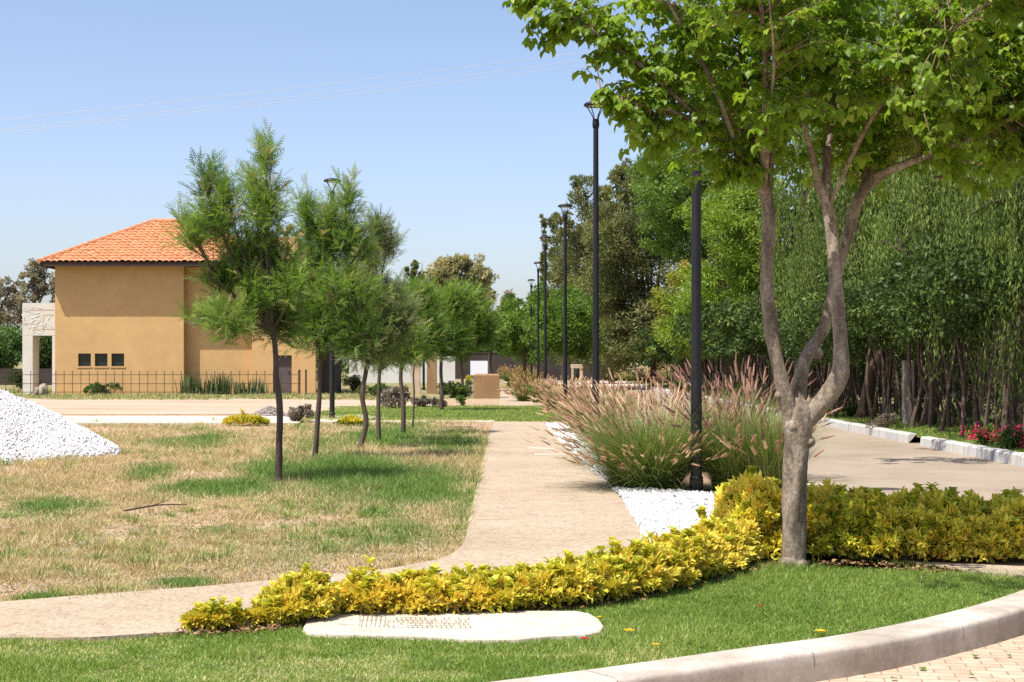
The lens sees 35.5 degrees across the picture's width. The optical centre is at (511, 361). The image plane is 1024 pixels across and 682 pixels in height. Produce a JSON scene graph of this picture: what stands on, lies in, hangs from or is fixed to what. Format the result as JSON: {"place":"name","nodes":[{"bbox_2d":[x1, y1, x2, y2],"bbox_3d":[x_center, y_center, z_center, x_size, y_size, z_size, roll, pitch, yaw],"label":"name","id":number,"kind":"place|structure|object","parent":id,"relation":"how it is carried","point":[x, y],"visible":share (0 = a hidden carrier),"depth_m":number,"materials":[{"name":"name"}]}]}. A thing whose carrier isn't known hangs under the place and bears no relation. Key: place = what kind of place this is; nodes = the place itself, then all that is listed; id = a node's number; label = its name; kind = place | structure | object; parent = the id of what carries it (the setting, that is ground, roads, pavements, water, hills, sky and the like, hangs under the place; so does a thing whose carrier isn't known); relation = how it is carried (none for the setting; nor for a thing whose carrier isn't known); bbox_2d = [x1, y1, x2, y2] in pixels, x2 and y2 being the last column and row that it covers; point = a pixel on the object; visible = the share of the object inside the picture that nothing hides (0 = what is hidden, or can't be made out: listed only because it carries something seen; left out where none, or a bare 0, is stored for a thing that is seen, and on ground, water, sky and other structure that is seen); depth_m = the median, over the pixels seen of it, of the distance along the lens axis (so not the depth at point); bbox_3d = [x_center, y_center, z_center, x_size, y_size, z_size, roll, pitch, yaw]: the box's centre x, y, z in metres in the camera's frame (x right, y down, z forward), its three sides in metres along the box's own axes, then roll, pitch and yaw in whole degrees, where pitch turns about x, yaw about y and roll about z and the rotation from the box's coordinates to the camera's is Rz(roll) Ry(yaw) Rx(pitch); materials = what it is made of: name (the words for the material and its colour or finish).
{"place":"outdoors","nodes":[
{"label":"outdoors","id":0,"kind":"place"},
{"bbox_2d":[62,416,301,424],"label":"side pavement","id":1,"kind":"structure","parent":0,"point":[172,420],"depth_m":42.78,"materials":[{"name":"concrete"}]},
{"bbox_2d":[287,403,314,421],"bbox_3d":[-5.489,1.409,41.688,0.764,0.641,0.747,0,0,0],"label":"dry bush","id":2,"kind":"object","parent":1,"relation":"on","point":[294,414],"visible":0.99,"depth_m":41.57,"materials":[{"name":"grey plant"}]},
{"bbox_2d":[28,399,431,414],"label":"sand track","id":3,"kind":"structure","parent":0,"point":[148,407],"depth_m":57.30,"materials":[{"name":"sand"}]},
{"bbox_2d":[0,0,907,359],"label":"sky","id":4,"kind":"structure","parent":0,"point":[471,167],"materials":[{"name":"blue"}]},
{"bbox_2d":[14,362,920,441],"bbox_3d":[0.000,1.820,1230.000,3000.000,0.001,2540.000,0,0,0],"label":"ground","id":5,"kind":"structure","parent":0,"point":[913,439],"depth_m":459.35,"materials":[{"name":"soil"}]},
{"bbox_2d":[0,322,670,372],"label":"distant woodland","id":6,"kind":"object","parent":5,"relation":"on","point":[343,363],"depth_m":208.60,"materials":[{"name":"green plant"}]},
{"bbox_2d":[451,352,606,379],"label":"boundary wall","id":7,"kind":"structure","parent":5,"relation":"on","point":[555,371],"depth_m":145.00,"materials":[{"name":"concrete"}]},
{"bbox_2d":[0,368,1023,681],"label":"lot ground","id":8,"kind":"structure","parent":0,"point":[470,400],"depth_m":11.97,"materials":[{"name":"plant"}]},
{"bbox_2d":[0,327,21,368],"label":"leafy tree","id":9,"kind":"object","parent":8,"relation":"on","point":[9,349],"visible":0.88,"depth_m":111.43,"materials":[{"name":"green plant"}]},
{"bbox_2d":[0,271,29,326],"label":"gum tree","id":10,"kind":"object","parent":8,"relation":"on","point":[16,301],"visible":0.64,"depth_m":121.66,"materials":[{"name":"grey plant"}]},
{"bbox_2d":[18,258,54,302],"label":"gum tree","id":11,"kind":"object","parent":8,"relation":"on","point":[36,272],"visible":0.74,"depth_m":119.91,"materials":[{"name":"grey plant"}]},
{"bbox_2d":[21,303,54,393],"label":"stone portal","id":12,"kind":"object","parent":8,"relation":"on","point":[38,319],"visible":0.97,"depth_m":79.50,"materials":[{"name":"stone"}]},
{"bbox_2d":[39,336,51,368],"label":"leafy tree","id":13,"kind":"object","parent":8,"relation":"on","point":[45,354],"visible":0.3,"depth_m":109.41,"materials":[{"name":"green plant"}]},
{"bbox_2d":[0,389,137,463],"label":"gravel pile","id":14,"kind":"object","parent":8,"relation":"on","point":[35,430],"visible":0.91,"depth_m":26.55,"materials":[{"name":"gravel"}]},
{"bbox_2d":[83,382,125,393],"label":"flowering shrub","id":15,"kind":"object","parent":8,"relation":"on","point":[93,388],"visible":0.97,"depth_m":76.52,"materials":[{"name":"green plant"}]},
{"bbox_2d":[0,369,306,394],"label":"iron fence","id":16,"kind":"object","parent":8,"relation":"on","point":[147,374],"visible":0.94,"depth_m":76.57,"materials":[{"name":"metal"}]},
{"bbox_2d":[37,218,315,393],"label":"house","id":17,"kind":"structure","parent":8,"relation":"on","point":[118,293],"depth_m":78.00,"materials":[{"name":"paint"}]},
{"bbox_2d":[274,356,291,393],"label":"door","id":18,"kind":"structure","parent":17,"relation":"in","point":[285,363],"depth_m":77.96,"materials":[{"name":"black paint"}]},
{"bbox_2d":[1,388,375,399],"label":"roadside grass","id":19,"kind":"structure","parent":8,"relation":"on","point":[165,396],"depth_m":70.79,"materials":[{"name":"plant"}]},
{"bbox_2d":[177,596,251,631],"bbox_3d":[-1.776,1.511,9.526,0.433,0.235,0.331,0,0,0],"label":"hedge shrub","id":20,"kind":"object","parent":8,"relation":"on","point":[213,614],"visible":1,"depth_m":9.45,"materials":[{"name":"yellow plant"}]},
{"bbox_2d":[202,370,235,393],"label":"sword plant","id":21,"kind":"object","parent":8,"relation":"on","point":[223,389],"visible":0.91,"depth_m":77.11,"materials":[{"name":"green plant"}]},
{"bbox_2d":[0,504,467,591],"bbox_3d":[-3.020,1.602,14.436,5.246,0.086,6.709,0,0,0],"label":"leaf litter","id":22,"kind":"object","parent":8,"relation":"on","point":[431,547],"visible":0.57,"depth_m":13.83,"materials":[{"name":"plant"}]},
{"bbox_2d":[153,118,322,482],"bbox_3d":[-3.570,-0.779,20.885,2.227,4.760,1.730,0,0,0],"label":"young tree","id":23,"kind":"object","parent":8,"relation":"on","point":[274,267],"visible":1,"depth_m":20.72,"materials":[{"name":"green plant"}]},
{"bbox_2d":[221,409,270,425],"bbox_3d":[-6.655,1.426,39.906,1.172,0.467,1.036,0,0,24],"label":"yellow shrub","id":24,"kind":"object","parent":8,"relation":"on","point":[243,418],"visible":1,"depth_m":39.69,"materials":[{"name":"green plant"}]},
{"bbox_2d":[0,413,500,602],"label":"dry grass","id":25,"kind":"structure","parent":8,"relation":"on","point":[406,486],"depth_m":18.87,"materials":[{"name":"plant"}]},
{"bbox_2d":[245,563,345,629],"bbox_3d":[-1.330,1.448,9.888,0.803,0.373,0.535,0,0,-42],"label":"hedge shrub","id":26,"kind":"object","parent":8,"relation":"on","point":[305,592],"visible":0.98,"depth_m":9.75,"materials":[{"name":"yellow plant"}]},
{"bbox_2d":[319,347,340,393],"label":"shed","id":27,"kind":"structure","parent":8,"relation":"on","point":[326,376],"depth_m":78.50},
{"bbox_2d":[324,178,340,417],"bbox_3d":[-4.930,-1.696,43.860,0.470,6.642,0.470,0,0,-23],"label":"street lamp","id":28,"kind":"object","parent":8,"relation":"on","point":[332,375],"visible":0.52,"depth_m":43.80,"materials":[{"name":"metal"}]},
{"bbox_2d":[272,161,402,457],"bbox_3d":[-2.912,-0.846,26.090,2.279,4.898,2.002,0,0,0],"label":"young tree","id":29,"kind":"object","parent":8,"relation":"on","point":[347,322],"visible":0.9,"depth_m":26.06,"materials":[{"name":"green plant"}]},
{"bbox_2d":[329,204,427,447],"bbox_3d":[-2.461,-0.669,29.617,1.873,4.563,1.679,0,0,0],"label":"young tree","id":30,"kind":"object","parent":8,"relation":"on","point":[400,307],"visible":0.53,"depth_m":29.46,"materials":[{"name":"green plant"}]},
{"bbox_2d":[376,385,411,408],"bbox_3d":[-3.927,1.187,53.267,1.004,0.912,1.173,0,0,41],"label":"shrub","id":31,"kind":"object","parent":8,"relation":"on","point":[390,396],"visible":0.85,"depth_m":53.12,"materials":[{"name":"grey plant"}]},
{"bbox_2d":[358,269,436,440],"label":"young tree","id":32,"kind":"object","parent":8,"relation":"on","point":[410,356],"visible":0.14,"depth_m":31.53,"materials":[{"name":"green plant"}]},
{"bbox_2d":[349,356,454,382],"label":"garden wall","id":33,"kind":"structure","parent":8,"relation":"on","point":[389,376],"depth_m":118.00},
{"bbox_2d":[396,262,454,432],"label":"young tree","id":34,"kind":"object","parent":8,"relation":"on","point":[430,309],"visible":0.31,"depth_m":34.98,"materials":[{"name":"green plant"}]},
{"bbox_2d":[427,352,436,393],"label":"column","id":35,"kind":"structure","parent":8,"relation":"on","point":[432,379],"depth_m":79.00,"materials":[{"name":"brown stone"}]},
{"bbox_2d":[301,404,572,420],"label":"lawn grass","id":36,"kind":"structure","parent":8,"relation":"on","point":[512,413],"depth_m":48.24,"materials":[{"name":"plant"}]},
{"bbox_2d":[436,380,468,397],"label":"dark shrub","id":37,"kind":"object","parent":8,"relation":"on","point":[450,389],"visible":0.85,"depth_m":69.95,"materials":[{"name":"green plant"}]},
{"bbox_2d":[303,611,603,643],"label":"concrete slab","id":38,"kind":"structure","parent":8,"relation":"on","point":[476,626],"depth_m":9.59,"materials":[{"name":"concrete"}]},
{"bbox_2d":[429,272,484,409],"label":"young tree","id":39,"kind":"object","parent":8,"relation":"on","point":[457,306],"visible":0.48,"depth_m":51.16,"materials":[{"name":"green plant"}]},
{"bbox_2d":[425,252,499,309],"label":"gum tree","id":40,"kind":"object","parent":8,"relation":"on","point":[456,264],"visible":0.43,"depth_m":149.25,"materials":[{"name":"green plant"}]},
{"bbox_2d":[446,277,507,384],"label":"young tree","id":41,"kind":"object","parent":8,"relation":"on","point":[483,331],"visible":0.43,"depth_m":84.81,"materials":[{"name":"green plant"}]},
{"bbox_2d":[474,374,498,398],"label":"stone block","id":42,"kind":"structure","parent":8,"relation":"on","point":[486,386],"depth_m":68.97,"materials":[{"name":"stone"}]},
{"bbox_2d":[482,309,512,373],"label":"leafy tree","id":43,"kind":"object","parent":8,"relation":"on","point":[504,332],"visible":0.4,"depth_m":98.98,"materials":[{"name":"green plant"}]},
{"bbox_2d":[0,421,1023,641],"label":"footpath","id":44,"kind":"structure","parent":8,"relation":"on","point":[516,526],"depth_m":13.99,"materials":[{"name":"concrete"}]},
{"bbox_2d":[488,293,543,382],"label":"leafy tree","id":45,"kind":"object","parent":8,"relation":"on","point":[514,315],"visible":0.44,"depth_m":104.07,"materials":[{"name":"green plant"}]},
{"bbox_2d":[499,388,533,405],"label":"footpath","id":46,"kind":"structure","parent":8,"relation":"on","point":[504,399],"depth_m":62.59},
{"bbox_2d":[496,371,559,401],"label":"fountain grass","id":47,"kind":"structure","parent":8,"relation":"on","point":[523,393],"depth_m":63.09,"materials":[{"name":"beige plant"}]},
{"bbox_2d":[539,236,550,387],"bbox_3d":[1.333,-1.696,64.103,0.470,6.642,0.470,0,0,28],"label":"street lamp","id":48,"kind":"object","parent":8,"relation":"on","point":[545,306],"visible":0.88,"depth_m":64.05,"materials":[{"name":"metal"}]},
{"bbox_2d":[331,505,769,614],"bbox_3d":[0.633,1.385,11.242,4.303,0.478,1.240,0,0,-43],"label":"hedge","id":49,"kind":"object","parent":8,"relation":"on","point":[705,547],"visible":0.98,"depth_m":10.45,"materials":[{"name":"yellow plant"}]},
{"bbox_2d":[527,376,591,409],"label":"fountain grass","id":50,"kind":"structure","parent":8,"relation":"on","point":[541,388],"depth_m":51.71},
{"bbox_2d":[519,281,605,385],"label":"leafy tree","id":51,"kind":"object","parent":8,"relation":"on","point":[579,324],"visible":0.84,"depth_m":90.84,"materials":[{"name":"green plant"}]},
{"bbox_2d":[558,204,571,409],"bbox_3d":[1.694,-1.696,51.020,0.470,6.642,0.470,0,0,1],"label":"street lamp","id":52,"kind":"object","parent":8,"relation":"on","point":[567,206],"visible":0.9,"depth_m":50.97,"materials":[{"name":"metal"}]},
{"bbox_2d":[153,558,979,638],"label":"leaf litter","id":53,"kind":"object","parent":8,"relation":"on","point":[268,626],"visible":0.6,"depth_m":10.58,"materials":[{"name":"plant"}]},
{"bbox_2d":[531,378,645,432],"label":"fountain grass","id":54,"kind":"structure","parent":8,"relation":"on","point":[558,389],"depth_m":35.83,"materials":[{"name":"plant"}]},
{"bbox_2d":[584,101,602,436],"bbox_3d":[1.617,-1.696,30.864,0.470,6.642,0.470,0,0,-27],"label":"street lamp","id":55,"kind":"object","parent":8,"relation":"on","point":[595,360],"visible":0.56,"depth_m":30.82,"materials":[{"name":"metal"}]},
{"bbox_2d":[528,377,687,467],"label":"fountain grass","id":56,"kind":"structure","parent":8,"relation":"on","point":[613,415],"depth_m":24.66,"materials":[{"name":"plant"}]},
{"bbox_2d":[520,368,747,495],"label":"fountain grass","id":57,"kind":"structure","parent":8,"relation":"on","point":[627,460],"depth_m":19.66,"materials":[{"name":"plant"}]},
{"bbox_2d":[684,84,708,491],"bbox_3d":[2.250,-1.696,19.531,0.470,6.642,0.470,0,0,-25],"label":"street lamp","id":58,"kind":"object","parent":8,"relation":"on","point":[695,481],"visible":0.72,"depth_m":19.48,"materials":[{"name":"metal"}]},
{"bbox_2d":[631,355,773,430],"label":"fountain grass","id":59,"kind":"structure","parent":8,"relation":"on","point":[687,387],"depth_m":27.99,"materials":[{"name":"plant"}]},
{"bbox_2d":[502,0,1023,567],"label":"forked tree","id":60,"kind":"object","parent":8,"relation":"on","point":[890,98],"visible":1,"depth_m":11.99,"materials":[{"name":"green plant"}]},
{"bbox_2d":[677,358,855,447],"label":"fountain grass","id":61,"kind":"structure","parent":8,"relation":"on","point":[750,376],"depth_m":23.45,"materials":[{"name":"plant"}]},
{"bbox_2d":[708,465,1023,562],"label":"hedge","id":62,"kind":"object","parent":8,"relation":"on","point":[918,520],"visible":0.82,"depth_m":12.75,"materials":[{"name":"yellow plant"}]},
{"bbox_2d":[576,381,639,387],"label":"distant pavement","id":63,"kind":"structure","parent":0,"point":[616,382],"depth_m":108.66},
{"bbox_2d":[547,174,631,383],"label":"conifer","id":64,"kind":"object","parent":63,"relation":"on","point":[578,254],"visible":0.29,"depth_m":111.18,"materials":[{"name":"green plant"}]},
{"bbox_2d":[650,375,835,489],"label":"fountain grass","id":65,"kind":"object","parent":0,"point":[716,477],"depth_m":19.56,"materials":[{"name":"plant"}]},
{"bbox_2d":[686,374,856,480],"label":"fountain grass","id":66,"kind":"object","parent":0,"point":[773,465],"depth_m":19.22,"materials":[{"name":"plant"}]},
{"bbox_2d":[556,380,1023,499],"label":"road","id":67,"kind":"structure","parent":0,"point":[855,460],"depth_m":26.43,"materials":[{"name":"concrete"}]},
{"bbox_2d":[541,211,583,380],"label":"conifer","id":68,"kind":"object","parent":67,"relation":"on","point":[557,239],"visible":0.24,"depth_m":126.93,"materials":[{"name":"green plant"}]},
{"bbox_2d":[571,155,688,386],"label":"conifer","id":69,"kind":"object","parent":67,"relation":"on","point":[625,301],"visible":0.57,"depth_m":96.79,"materials":[{"name":"green plant"}]},
{"bbox_2d":[493,379,1023,681],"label":"kerb","id":70,"kind":"structure","parent":67,"relation":"on","point":[988,623],"depth_m":8.88,"materials":[{"name":"concrete"}]},
{"bbox_2d":[817,418,917,442],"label":"kerb roadside","id":71,"kind":"structure","parent":67,"relation":"on","point":[897,435],"depth_m":37.33,"materials":[{"name":"concrete"}]},
{"bbox_2d":[920,436,1023,466],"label":"kerb roadside","id":72,"kind":"structure","parent":67,"relation":"on","point":[1011,457],"depth_m":29.09,"materials":[{"name":"concrete"}]},
{"bbox_2d":[617,367,1023,451],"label":"verge ground","id":73,"kind":"structure","parent":0,"point":[992,412],"depth_m":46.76,"materials":[{"name":"green plant"}]},
{"bbox_2d":[646,259,690,358],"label":"leafy tree","id":74,"kind":"object","parent":73,"relation":"on","point":[659,297],"visible":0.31,"depth_m":78.81,"materials":[{"name":"green plant"}]},
{"bbox_2d":[625,136,724,385],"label":"leafy tree","id":75,"kind":"object","parent":73,"relation":"on","point":[666,228],"visible":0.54,"depth_m":81.00,"materials":[{"name":"green plant"}]},
{"bbox_2d":[646,321,715,390],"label":"tree","id":76,"kind":"object","parent":73,"relation":"on","point":[660,350],"visible":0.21,"depth_m":81.54,"materials":[{"name":"green plant"}]},
{"bbox_2d":[649,264,742,391],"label":"leafy tree","id":77,"kind":"object","parent":73,"relation":"on","point":[678,306],"visible":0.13,"depth_m":73.45,"materials":[{"name":"green plant"}]},
{"bbox_2d":[670,304,749,396],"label":"tree","id":78,"kind":"object","parent":73,"relation":"on","point":[688,334],"visible":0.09,"depth_m":70.04,"materials":[{"name":"green plant"}]},
{"bbox_2d":[673,303,756,396],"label":"tree","id":79,"kind":"object","parent":73,"relation":"on","point":[682,319],"visible":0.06,"depth_m":67.31,"materials":[{"name":"green plant"}]},
{"bbox_2d":[672,175,793,396],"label":"leafy tree","id":80,"kind":"object","parent":73,"relation":"on","point":[723,219],"visible":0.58,"depth_m":65.25,"materials":[{"name":"green plant"}]},
{"bbox_2d":[701,297,769,398],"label":"tree","id":81,"kind":"object","parent":73,"relation":"on","point":[708,334],"visible":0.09,"depth_m":64.06,"materials":[{"name":"green plant"}]},
{"bbox_2d":[701,301,793,403],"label":"tree","id":82,"kind":"object","parent":73,"relation":"on","point":[731,332],"visible":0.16,"depth_m":58.57,"materials":[{"name":"green plant"}]},
{"bbox_2d":[702,301,810,399],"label":"tree","id":83,"kind":"object","parent":73,"relation":"on","point":[712,326],"visible":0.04,"depth_m":61.56,"materials":[{"name":"green plant"}]},
{"bbox_2d":[711,291,827,404],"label":"tree","id":84,"kind":"object","parent":73,"relation":"on","point":[723,316],"visible":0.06,"depth_m":56.56,"materials":[{"name":"green plant"}]},
{"bbox_2d":[726,291,823,401],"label":"tree","id":85,"kind":"object","parent":73,"relation":"on","point":[745,324],"visible":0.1,"depth_m":53.43,"materials":[{"name":"green plant"}]},
{"bbox_2d":[722,12,881,397],"bbox_3d":[9.569,-5.718,50.691,5.464,14.872,6.359,0,0,29],"label":"weeping tree","id":86,"kind":"object","parent":73,"relation":"on","point":[782,221],"visible":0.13,"depth_m":50.86,"materials":[{"name":"green plant"}]},
{"bbox_2d":[738,281,866,411],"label":"tree","id":87,"kind":"object","parent":73,"relation":"on","point":[855,397],"visible":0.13,"depth_m":47.97,"materials":[{"name":"green plant"}]},
{"bbox_2d":[765,290,883,416],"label":"tree","id":88,"kind":"object","parent":73,"relation":"on","point":[801,336],"visible":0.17,"depth_m":44.61,"materials":[{"name":"green plant"}]},
{"bbox_2d":[739,0,938,417],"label":"weeping tree","id":89,"kind":"object","parent":73,"relation":"on","point":[812,261],"visible":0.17,"depth_m":43.45,"materials":[{"name":"green plant"}]},
{"bbox_2d":[681,38,1019,396],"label":"backing woodland","id":90,"kind":"object","parent":73,"relation":"on","point":[820,219],"visible":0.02,"depth_m":78.20,"materials":[{"name":"green plant"}]},
{"bbox_2d":[801,259,926,424],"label":"tree","id":91,"kind":"object","parent":73,"relation":"on","point":[887,394],"visible":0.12,"depth_m":39.89,"materials":[{"name":"green plant"}]},
{"bbox_2d":[802,277,929,417],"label":"tree","id":92,"kind":"object","parent":73,"relation":"on","point":[856,353],"visible":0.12,"depth_m":42.73,"materials":[{"name":"green plant"}]},
{"bbox_2d":[797,3,1013,426],"bbox_3d":[9.921,-4.403,36.886,5.698,12.280,6.732,0,0,36],"label":"weeping tree","id":93,"kind":"object","parent":73,"relation":"on","point":[919,183],"visible":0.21,"depth_m":36.74,"materials":[{"name":"green plant"}]},
{"bbox_2d":[818,252,992,428],"bbox_3d":[9.297,-0.469,37.081,4.337,4.169,3.902,0,0,0],"label":"tree","id":94,"kind":"object","parent":73,"relation":"on","point":[853,301],"visible":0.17,"depth_m":36.83,"materials":[{"name":"green plant"}]},
{"bbox_2d":[902,360,913,424],"bbox_3d":[9.639,0.815,38.955,0.233,1.670,0.240,0,0,0],"label":"concrete post","id":95,"kind":"object","parent":73,"relation":"on","point":[905,410],"visible":0.6,"depth_m":38.84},
{"bbox_2d":[854,200,964,407],"bbox_3d":[11.569,-1.720,48.437,4.561,6.671,3.535,0,0,0],"label":"tree","id":96,"kind":"object","parent":73,"relation":"on","point":[860,373],"visible":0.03,"depth_m":48.81,"materials":[{"name":"green plant"}]},
{"bbox_2d":[879,200,982,414],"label":"tree","id":97,"kind":"object","parent":73,"relation":"on","point":[970,390],"visible":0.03,"depth_m":43.12,"materials":[{"name":"green plant"}]},
{"bbox_2d":[859,232,1023,439],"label":"tree","id":98,"kind":"object","parent":73,"relation":"on","point":[956,289],"visible":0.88,"depth_m":31.21,"materials":[{"name":"green plant"}]},
{"bbox_2d":[868,196,1016,422],"bbox_3d":[11.093,-1.310,38.642,4.644,6.061,4.121,0,0,-23],"label":"tree","id":99,"kind":"object","parent":73,"relation":"on","point":[969,411],"visible":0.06,"depth_m":38.60,"materials":[{"name":"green plant"}]},
{"bbox_2d":[883,269,1016,432],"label":"tree","id":100,"kind":"object","parent":73,"relation":"on","point":[901,314],"visible":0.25,"depth_m":34.27,"materials":[{"name":"green plant"}]},
{"bbox_2d":[911,30,1023,439],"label":"weeping tree","id":101,"kind":"object","parent":73,"relation":"on","point":[1013,234],"visible":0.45,"depth_m":31.35,"materials":[{"name":"green plant"}]},
{"bbox_2d":[955,421,998,445],"bbox_3d":[8.748,1.376,29.660,0.800,0.535,1.141,0,0,0],"label":"flowering shrub","id":102,"kind":"object","parent":73,"relation":"on","point":[981,436],"visible":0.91,"depth_m":29.56,"materials":[{"name":"pink plant"}]},
{"bbox_2d":[990,424,1023,449],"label":"flowering shrub","id":103,"kind":"object","parent":73,"relation":"on","point":[1008,435],"visible":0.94,"depth_m":28.31,"materials":[{"name":"green plant"}]},
{"bbox_2d":[818,635,1023,681],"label":"brick road","id":104,"kind":"structure","parent":0,"point":[993,663],"depth_m":9.05,"materials":[{"name":"brick"}]},
{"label":"pebble bed","id":105,"kind":"structure","parent":0,"visible":0},
{"bbox_2d":[546,422,714,541],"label":"white pebbles","id":106,"kind":"object","parent":105,"relation":"on","point":[650,509],"visible":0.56,"depth_m":17.42,"materials":[{"name":"gravel"}]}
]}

